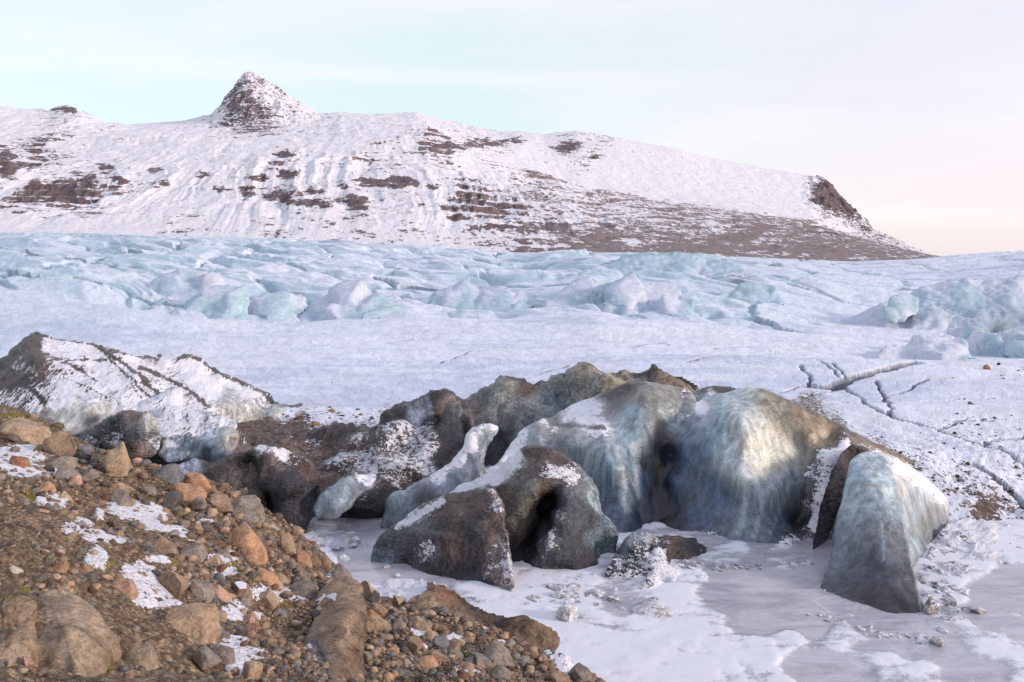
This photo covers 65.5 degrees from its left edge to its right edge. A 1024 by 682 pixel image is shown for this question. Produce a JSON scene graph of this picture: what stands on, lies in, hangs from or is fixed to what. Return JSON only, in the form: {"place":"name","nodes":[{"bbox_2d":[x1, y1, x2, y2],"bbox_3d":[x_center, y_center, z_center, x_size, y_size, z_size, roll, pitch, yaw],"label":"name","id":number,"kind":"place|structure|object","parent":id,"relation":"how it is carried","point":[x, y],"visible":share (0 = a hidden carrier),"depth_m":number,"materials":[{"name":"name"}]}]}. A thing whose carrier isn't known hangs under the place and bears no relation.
{"place":"outdoors","nodes":[
{"label":"outdoors","id":0,"kind":"place"},
{"bbox_2d":[0,405,606,681],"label":"moraine slope","id":1,"kind":"structure","parent":0,"point":[162,601],"depth_m":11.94,"materials":[{"name":"gravel"}]},
{"bbox_2d":[10,455,27,466],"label":"boulder","id":2,"kind":"object","parent":1,"relation":"on","point":[18,461],"visible":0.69,"depth_m":16.73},
{"bbox_2d":[0,595,40,666],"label":"boulder","id":3,"kind":"object","parent":1,"relation":"on","point":[19,613],"visible":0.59,"depth_m":8.00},
{"bbox_2d":[0,418,51,443],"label":"boulder","id":4,"kind":"object","parent":1,"relation":"on","point":[30,431],"visible":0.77,"depth_m":20.19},
{"bbox_2d":[21,656,34,666],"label":"cobble","id":5,"kind":"object","parent":1,"relation":"on","point":[26,661],"visible":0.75,"depth_m":7.61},
{"bbox_2d":[38,481,56,492],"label":"cobble","id":6,"kind":"object","parent":1,"relation":"on","point":[46,486],"visible":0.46,"depth_m":14.74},
{"bbox_2d":[42,431,76,455],"bbox_3d":[-10.905,2.569,19.184,0.841,0.850,0.732,10,-6,-17],"label":"boulder","id":7,"kind":"object","parent":1,"relation":"on","point":[61,442],"visible":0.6,"depth_m":18.97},
{"bbox_2d":[52,561,68,572],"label":"cobble","id":8,"kind":"object","parent":1,"relation":"on","point":[62,566],"visible":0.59,"depth_m":10.05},
{"bbox_2d":[45,456,77,468],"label":"cobble","id":9,"kind":"object","parent":1,"relation":"on","point":[68,461],"visible":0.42,"depth_m":17.68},
{"bbox_2d":[55,465,82,481],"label":"cobble","id":10,"kind":"object","parent":1,"relation":"on","point":[65,473],"visible":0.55,"depth_m":16.73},
{"bbox_2d":[68,474,82,484],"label":"boulder","id":11,"kind":"object","parent":1,"relation":"on","point":[76,478],"visible":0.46,"depth_m":16.59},
{"bbox_2d":[37,589,124,676],"bbox_3d":[-4.598,3.511,8.654,1.042,1.247,3.031,-3,6,-31],"label":"bedrock outcrop","id":12,"kind":"object","parent":1,"relation":"on","point":[78,637],"visible":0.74,"depth_m":8.28,"materials":[{"name":"stone"}]},
{"bbox_2d":[74,445,92,459],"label":"boulder","id":13,"kind":"object","parent":1,"relation":"on","point":[85,452],"visible":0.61,"depth_m":19.18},
{"bbox_2d":[81,469,98,479],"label":"cobble","id":14,"kind":"object","parent":1,"relation":"on","point":[90,474],"visible":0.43,"depth_m":17.37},
{"bbox_2d":[84,571,98,582],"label":"cobble","id":15,"kind":"object","parent":1,"relation":"on","point":[92,576],"visible":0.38,"depth_m":10.20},
{"bbox_2d":[0,451,221,680],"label":"rock rubble","id":16,"kind":"object","parent":1,"relation":"on","point":[92,588],"visible":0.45,"depth_m":12.14,"materials":[{"name":"stone"}]},
{"bbox_2d":[140,485,156,495],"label":"boulder","id":17,"kind":"object","parent":16,"relation":"on","point":[148,489],"visible":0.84,"depth_m":17.84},
{"bbox_2d":[102,442,130,476],"bbox_3d":[-9.356,2.900,18.847,0.645,1.023,0.580,-1,5,-12],"label":"boulder","id":18,"kind":"object","parent":1,"relation":"on","point":[116,459],"visible":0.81,"depth_m":18.68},
{"bbox_2d":[109,489,133,506],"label":"cobble","id":19,"kind":"object","parent":1,"relation":"on","point":[122,496],"visible":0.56,"depth_m":16.35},
{"bbox_2d":[114,482,134,493],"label":"boulder","id":20,"kind":"object","parent":1,"relation":"on","point":[128,489],"visible":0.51,"depth_m":17.32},
{"bbox_2d":[111,578,138,598],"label":"boulder","id":21,"kind":"object","parent":1,"relation":"on","point":[127,587],"visible":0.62,"depth_m":10.68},
{"bbox_2d":[123,642,158,669],"bbox_3d":[-4.058,3.441,8.678,0.375,0.301,0.350,2,5,18],"label":"boulder","id":22,"kind":"object","parent":1,"relation":"on","point":[144,654],"visible":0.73,"depth_m":8.62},
{"bbox_2d":[141,541,153,551],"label":"boulder","id":23,"kind":"object","parent":1,"relation":"on","point":[148,546],"visible":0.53,"depth_m":12.96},
{"bbox_2d":[152,536,178,554],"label":"boulder","id":24,"kind":"object","parent":1,"relation":"on","point":[164,545],"visible":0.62,"depth_m":13.40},
{"bbox_2d":[152,463,184,483],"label":"boulder","id":25,"kind":"object","parent":1,"relation":"on","point":[173,473],"visible":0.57,"depth_m":19.05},
{"bbox_2d":[161,490,183,508],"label":"cobble","id":26,"kind":"object","parent":1,"relation":"on","point":[172,499],"visible":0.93,"depth_m":17.69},
{"bbox_2d":[156,571,191,598],"bbox_3d":[-5.141,3.663,12.042,0.587,0.496,0.409,1,5,14],"label":"boulder","id":27,"kind":"object","parent":1,"relation":"on","point":[174,584],"visible":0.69,"depth_m":11.86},
{"bbox_2d":[170,482,206,502],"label":"boulder","id":28,"kind":"object","parent":1,"relation":"on","point":[191,492],"visible":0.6,"depth_m":18.44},
{"bbox_2d":[165,602,221,644],"bbox_3d":[-4.197,3.741,10.377,0.671,0.562,0.608,1,5,13],"label":"boulder","id":29,"kind":"object","parent":1,"relation":"on","point":[199,621],"visible":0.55,"depth_m":10.28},
{"bbox_2d":[180,543,207,561],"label":"cobble","id":30,"kind":"object","parent":1,"relation":"on","point":[199,551],"visible":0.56,"depth_m":13.65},
{"bbox_2d":[184,472,211,490],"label":"boulder","id":31,"kind":"object","parent":1,"relation":"on","point":[200,479],"visible":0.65,"depth_m":19.94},
{"bbox_2d":[189,496,206,510],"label":"cobble","id":32,"kind":"object","parent":1,"relation":"on","point":[198,503],"visible":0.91,"depth_m":17.98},
{"bbox_2d":[188,579,214,601],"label":"boulder","id":33,"kind":"object","parent":1,"relation":"on","point":[202,589],"visible":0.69,"depth_m":12.31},
{"bbox_2d":[191,644,221,671],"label":"cobble","id":34,"kind":"object","parent":1,"relation":"on","point":[204,657],"visible":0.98,"depth_m":9.47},
{"bbox_2d":[205,554,223,568],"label":"boulder","id":35,"kind":"object","parent":1,"relation":"on","point":[216,560],"visible":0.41,"depth_m":13.67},
{"bbox_2d":[209,493,233,512],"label":"boulder","id":36,"kind":"object","parent":1,"relation":"on","point":[221,502],"visible":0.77,"depth_m":18.63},
{"bbox_2d":[213,585,232,601],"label":"boulder","id":37,"kind":"object","parent":1,"relation":"on","point":[222,593],"visible":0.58,"depth_m":12.75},
{"bbox_2d":[212,643,234,663],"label":"boulder","id":38,"kind":"object","parent":1,"relation":"on","point":[225,654],"visible":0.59,"depth_m":9.81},
{"bbox_2d":[233,581,252,601],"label":"boulder","id":39,"kind":"object","parent":1,"relation":"on","point":[241,588],"visible":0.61,"depth_m":13.35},
{"bbox_2d":[231,495,265,522],"bbox_3d":[-6.397,4.074,19.203,0.820,0.699,0.782,0,5,-3],"label":"boulder","id":40,"kind":"object","parent":1,"relation":"on","point":[250,508],"visible":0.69,"depth_m":19.09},
{"bbox_2d":[230,524,267,564],"bbox_3d":[-5.486,4.306,16.604,0.821,0.894,0.616,10,5,15],"label":"boulder","id":41,"kind":"object","parent":1,"relation":"on","point":[246,538],"visible":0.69,"depth_m":16.44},
{"bbox_2d":[242,660,262,679],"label":"cobble","id":42,"kind":"object","parent":1,"relation":"on","point":[252,669],"visible":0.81,"depth_m":9.51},
{"bbox_2d":[257,568,278,588],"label":"boulder","id":43,"kind":"object","parent":1,"relation":"on","point":[269,578],"visible":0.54,"depth_m":14.79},
{"bbox_2d":[259,590,279,610],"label":"cobble","id":44,"kind":"object","parent":1,"relation":"on","point":[270,599],"visible":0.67,"depth_m":13.70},
{"bbox_2d":[280,533,295,555],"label":"boulder","id":45,"kind":"object","parent":1,"relation":"on","point":[286,541],"visible":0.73,"depth_m":18.25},
{"bbox_2d":[288,581,316,599],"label":"cobble","id":46,"kind":"object","parent":1,"relation":"on","point":[306,589],"visible":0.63,"depth_m":15.67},
{"bbox_2d":[294,551,312,566],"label":"boulder","id":47,"kind":"object","parent":1,"relation":"on","point":[303,558],"visible":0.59,"depth_m":17.99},
{"bbox_2d":[295,570,311,580],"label":"cobble","id":48,"kind":"object","parent":1,"relation":"on","point":[305,575],"visible":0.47,"depth_m":16.99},
{"bbox_2d":[303,576,366,681],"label":"rock slab","id":49,"kind":"object","parent":1,"relation":"on","point":[335,638],"visible":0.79,"depth_m":12.89,"materials":[{"name":"stone"}]},
{"bbox_2d":[331,563,351,578],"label":"cobble","id":50,"kind":"object","parent":1,"relation":"on","point":[340,569],"visible":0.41,"depth_m":18.30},
{"bbox_2d":[360,581,374,599],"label":"boulder","id":51,"kind":"object","parent":1,"relation":"on","point":[368,589],"visible":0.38,"depth_m":17.13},
{"bbox_2d":[369,590,379,602],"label":"cobble","id":52,"kind":"object","parent":1,"relation":"on","point":[375,597],"visible":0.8,"depth_m":16.87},
{"bbox_2d":[365,615,391,632],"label":"cobble","id":53,"kind":"object","parent":1,"relation":"on","point":[374,623],"visible":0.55,"depth_m":14.53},
{"bbox_2d":[391,616,405,629],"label":"boulder","id":54,"kind":"object","parent":1,"relation":"on","point":[398,623],"visible":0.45,"depth_m":14.76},
{"bbox_2d":[392,596,405,605],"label":"cobble","id":55,"kind":"object","parent":1,"relation":"on","point":[398,600],"visible":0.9,"depth_m":17.06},
{"bbox_2d":[405,636,424,652],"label":"boulder","id":56,"kind":"object","parent":1,"relation":"on","point":[413,644],"visible":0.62,"depth_m":13.83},
{"bbox_2d":[408,615,430,630],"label":"cobble","id":57,"kind":"object","parent":1,"relation":"on","point":[419,623],"visible":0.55,"depth_m":15.36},
{"bbox_2d":[416,655,438,668],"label":"boulder","id":58,"kind":"object","parent":1,"relation":"on","point":[429,661],"visible":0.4,"depth_m":12.87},
{"bbox_2d":[422,649,450,662],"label":"cobble","id":59,"kind":"object","parent":1,"relation":"on","point":[439,656],"visible":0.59,"depth_m":13.38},
{"bbox_2d":[434,634,449,650],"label":"boulder","id":60,"kind":"object","parent":1,"relation":"on","point":[441,640],"visible":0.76,"depth_m":14.47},
{"bbox_2d":[448,638,460,650],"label":"cobble","id":61,"kind":"object","parent":1,"relation":"on","point":[455,644],"visible":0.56,"depth_m":14.43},
{"bbox_2d":[447,649,463,660],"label":"boulder","id":62,"kind":"object","parent":1,"relation":"on","point":[457,654],"visible":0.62,"depth_m":13.98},
{"bbox_2d":[369,579,559,654],"bbox_3d":[-1.528,6.247,17.316,5.195,1.727,3.422,2,6,25],"label":"bedrock hump","id":63,"kind":"object","parent":1,"relation":"on","point":[524,629],"visible":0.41,"depth_m":17.05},
{"bbox_2d":[368,603,387,617],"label":"cobble","id":64,"kind":"object","parent":63,"relation":"on","point":[381,611],"visible":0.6,"depth_m":15.95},
{"bbox_2d":[459,662,473,670],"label":"cobble","id":65,"kind":"object","parent":1,"relation":"on","point":[469,665],"visible":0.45,"depth_m":13.25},
{"bbox_2d":[463,631,475,641],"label":"cobble","id":66,"kind":"object","parent":1,"relation":"on","point":[467,635],"visible":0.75,"depth_m":15.45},
{"bbox_2d":[471,652,492,666],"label":"cobble","id":67,"kind":"object","parent":1,"relation":"on","point":[482,660],"visible":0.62,"depth_m":13.95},
{"bbox_2d":[483,639,512,666],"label":"cobble","id":68,"kind":"object","parent":1,"relation":"on","point":[498,651],"visible":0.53,"depth_m":14.49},
{"bbox_2d":[493,666,510,678],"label":"cobble","id":69,"kind":"object","parent":1,"relation":"on","point":[503,672],"visible":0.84,"depth_m":13.42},
{"bbox_2d":[544,668,569,681],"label":"cobble","id":70,"kind":"object","parent":1,"relation":"on","point":[554,675],"visible":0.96,"depth_m":13.88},
{"bbox_2d":[544,650,573,678],"bbox_3d":[1.189,6.942,15.681,1.983,1.443,3.151,0,5,0],"label":"bedrock hump","id":71,"kind":"object","parent":1,"relation":"on","point":[563,662],"visible":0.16,"depth_m":15.98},
{"bbox_2d":[567,663,592,681],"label":"cobble","id":72,"kind":"object","parent":1,"relation":"on","point":[580,671],"visible":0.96,"depth_m":14.92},
{"bbox_2d":[0,71,938,261],"bbox_3d":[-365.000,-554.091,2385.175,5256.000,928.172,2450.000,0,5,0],"label":"mountain","id":73,"kind":"structure","parent":0,"point":[252,155],"depth_m":2043.61,"materials":[{"name":"snow"}]},
{"bbox_2d":[0,231,1023,520],"bbox_3d":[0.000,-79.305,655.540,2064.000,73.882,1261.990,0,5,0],"label":"glacier","id":74,"kind":"object","parent":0,"point":[802,345],"visible":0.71,"depth_m":132.56,"materials":[{"name":"snow"}]},
{"bbox_2d":[0,332,304,422],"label":"ice mound","id":75,"kind":"object","parent":74,"relation":"on","point":[38,371],"visible":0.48,"depth_m":53.33,"materials":[{"name":"snow"}]},
{"bbox_2d":[147,268,229,300],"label":"serac","id":76,"kind":"object","parent":74,"relation":"on","point":[183,284],"visible":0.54,"depth_m":212.48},
{"bbox_2d":[170,285,249,319],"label":"serac","id":77,"kind":"object","parent":74,"relation":"on","point":[216,301],"visible":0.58,"depth_m":184.48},
{"bbox_2d":[248,291,305,319],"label":"serac","id":78,"kind":"object","parent":74,"relation":"on","point":[275,305],"visible":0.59,"depth_m":188.36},
{"bbox_2d":[297,279,414,321],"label":"serac","id":79,"kind":"object","parent":74,"relation":"on","point":[347,299],"visible":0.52,"depth_m":190.28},
{"bbox_2d":[427,279,537,312],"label":"serac","id":80,"kind":"object","parent":74,"relation":"on","point":[464,294],"visible":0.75,"depth_m":204.80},
{"bbox_2d":[305,362,700,465],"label":"ice ridge","id":81,"kind":"structure","parent":74,"relation":"on","point":[511,407],"depth_m":47.50,"materials":[{"name":"ice"}]},
{"bbox_2d":[543,277,607,307],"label":"serac","id":82,"kind":"object","parent":74,"relation":"on","point":[589,289],"visible":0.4,"depth_m":201.92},
{"bbox_2d":[252,362,1023,500],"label":"stone debris","id":83,"kind":"object","parent":74,"relation":"on","point":[900,452],"visible":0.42,"depth_m":52.28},
{"bbox_2d":[603,272,694,316],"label":"serac","id":84,"kind":"object","parent":74,"relation":"on","point":[626,294],"visible":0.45,"depth_m":192.47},
{"bbox_2d":[600,251,746,278],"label":"serac","id":85,"kind":"object","parent":74,"relation":"on","point":[709,266],"visible":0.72,"depth_m":325.87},
{"bbox_2d":[716,283,783,306],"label":"serac","id":86,"kind":"object","parent":74,"relation":"on","point":[752,294],"visible":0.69,"depth_m":230.22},
{"bbox_2d":[883,294,918,323],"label":"serac","id":87,"kind":"object","parent":74,"relation":"on","point":[901,307],"visible":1,"depth_m":197.83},
{"bbox_2d":[876,334,975,360],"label":"serac","id":88,"kind":"object","parent":74,"relation":"on","point":[946,347],"visible":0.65,"depth_m":125.61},
{"bbox_2d":[840,273,1023,332],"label":"serac","id":89,"kind":"object","parent":74,"relation":"on","point":[992,305],"visible":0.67,"depth_m":202.05,"materials":[{"name":"ice"}]},
{"bbox_2d":[946,326,984,339],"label":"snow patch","id":90,"kind":"object","parent":74,"relation":"on","point":[965,332],"visible":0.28,"depth_m":156.18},
{"bbox_2d":[966,326,1023,357],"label":"serac","id":91,"kind":"object","parent":74,"relation":"on","point":[1008,343],"visible":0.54,"depth_m":138.40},
{"bbox_2d":[0,0,1023,255],"label":"sky","id":92,"kind":"structure","parent":0,"point":[912,111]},
{"bbox_2d":[302,516,1023,681],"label":"lagoon ice","id":93,"kind":"structure","parent":0,"point":[745,624],"depth_m":27.54,"materials":[{"name":"ice"}]},
{"bbox_2d":[79,386,250,465],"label":"ice mound","id":94,"kind":"object","parent":93,"relation":"on","point":[169,412],"visible":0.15,"depth_m":45.58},
{"bbox_2d":[39,395,113,435],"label":"ice chunk","id":95,"kind":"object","parent":94,"relation":"on","point":[75,415],"depth_m":45.38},
{"bbox_2d":[92,410,159,458],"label":"ice block","id":96,"kind":"structure","parent":94,"relation":"on","point":[137,433],"depth_m":40.26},
{"bbox_2d":[158,432,193,461],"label":"ice block","id":97,"kind":"structure","parent":94,"relation":"on","point":[175,448],"depth_m":40.19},
{"bbox_2d":[182,426,239,462],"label":"ice block","id":98,"kind":"structure","parent":94,"relation":"on","point":[214,444],"depth_m":39.79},
{"bbox_2d":[178,451,271,512],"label":"ice block","id":99,"kind":"structure","parent":93,"relation":"on","point":[233,470],"depth_m":37.65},
{"bbox_2d":[242,445,319,532],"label":"ice block","id":100,"kind":"structure","parent":93,"relation":"on","point":[288,483],"depth_m":36.83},
{"bbox_2d":[313,474,376,519],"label":"ice slab","id":101,"kind":"structure","parent":93,"relation":"on","point":[337,499],"depth_m":36.62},
{"bbox_2d":[344,536,360,544],"bbox_3d":[-7.075,8.876,35.106,0.828,0.289,0.643,-25,17,-24],"label":"ice chunk","id":102,"kind":"object","parent":93,"relation":"on","point":[354,540],"visible":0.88,"depth_m":35.02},
{"bbox_2d":[314,410,464,519],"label":"ice mound","id":103,"kind":"object","parent":93,"relation":"on","point":[391,455],"visible":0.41,"depth_m":42.63,"materials":[{"name":"snow"}]},
{"bbox_2d":[381,423,498,528],"bbox_3d":[-3.336,6.972,37.977,6.360,5.445,2.405,-2,6,-25],"label":"ice fin","id":104,"kind":"object","parent":93,"relation":"on","point":[466,464],"visible":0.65,"depth_m":38.01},
{"bbox_2d":[371,488,513,591],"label":"ice block","id":105,"kind":"structure","parent":93,"relation":"on","point":[463,535],"depth_m":32.07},
{"bbox_2d":[450,445,618,569],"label":"ice block","id":106,"kind":"structure","parent":93,"relation":"on","point":[556,518],"depth_m":33.27,"materials":[{"name":"ice"}]},
{"bbox_2d":[555,603,577,621],"bbox_3d":[1.915,9.458,27.446,0.789,0.907,0.560,-8,8,-24],"label":"ice chunk","id":107,"kind":"object","parent":93,"relation":"on","point":[567,612],"visible":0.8,"depth_m":27.22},
{"bbox_2d":[566,582,580,590],"bbox_3d":[2.220,9.336,29.991,0.738,0.258,0.524,-24,14,-35],"label":"ice chunk","id":108,"kind":"object","parent":93,"relation":"on","point":[573,586],"visible":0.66,"depth_m":29.93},
{"bbox_2d":[593,588,604,598],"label":"ice chunk","id":109,"kind":"object","parent":93,"relation":"on","point":[598,592],"visible":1,"depth_m":29.34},
{"bbox_2d":[628,597,669,617],"bbox_3d":[4.847,9.488,27.953,1.332,0.334,1.138,-22,22,-16],"label":"ice chunk","id":110,"kind":"object","parent":93,"relation":"on","point":[656,607],"visible":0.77,"depth_m":27.92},
{"bbox_2d":[605,531,707,589],"bbox_3d":[6.064,9.237,32.693,3.538,2.348,7.717,3,6,30],"label":"ice mound","id":111,"kind":"object","parent":93,"relation":"on","point":[649,556],"visible":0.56,"depth_m":32.30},
{"bbox_2d":[486,381,914,544],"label":"ice wall","id":112,"kind":"structure","parent":93,"relation":"on","point":[755,465],"depth_m":38.70,"materials":[{"name":"ice"}]},
{"bbox_2d":[693,386,734,401],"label":"ice block","id":113,"kind":"structure","parent":112,"relation":"on","point":[699,395],"depth_m":45.23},
{"bbox_2d":[813,445,867,548],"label":"ice slab","id":114,"kind":"structure","parent":93,"relation":"on","point":[831,496],"depth_m":35.99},
{"bbox_2d":[820,451,923,613],"bbox_3d":[13.881,7.827,30.906,4.096,5.441,9.551,2,6,24],"label":"ice prong","id":115,"kind":"object","parent":93,"relation":"on","point":[871,563],"visible":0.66,"depth_m":30.67,"materials":[{"name":"ice"}]},
{"bbox_2d":[879,452,949,566],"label":"ice wall","id":116,"kind":"structure","parent":93,"relation":"on","point":[925,505],"depth_m":35.38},
{"bbox_2d":[922,596,940,614],"bbox_3d":[14.749,9.438,27.975,0.608,0.844,0.383,-1,5,-9],"label":"ice chunk","id":117,"kind":"object","parent":93,"relation":"on","point":[932,606],"visible":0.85,"depth_m":27.86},
{"bbox_2d":[929,636,944,646],"bbox_3d":[13.674,9.699,25.644,0.446,0.407,0.381,18,14,41],"label":"ice chunk","id":118,"kind":"object","parent":93,"relation":"on","point":[938,641],"visible":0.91,"depth_m":25.51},
{"bbox_2d":[942,598,956,606],"bbox_3d":[15.691,9.449,28.707,0.626,0.281,0.806,-13,-5,24],"label":"ice chunk","id":119,"kind":"object","parent":93,"relation":"on","point":[946,602],"visible":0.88,"depth_m":28.52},
{"bbox_2d":[919,517,1011,603],"bbox_3d":[18.721,9.256,32.721,15.204,1.087,4.085,-5,7,-44],"label":"rubble mound","id":120,"kind":"object","parent":93,"relation":"on","point":[974,536],"visible":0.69,"depth_m":34.70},
{"bbox_2d":[962,606,986,613],"bbox_3d":[16.349,9.504,28.181,0.597,0.250,0.698,9,-10,-26],"label":"ice chunk","id":121,"kind":"object","parent":93,"relation":"on","point":[979,610],"visible":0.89,"depth_m":27.94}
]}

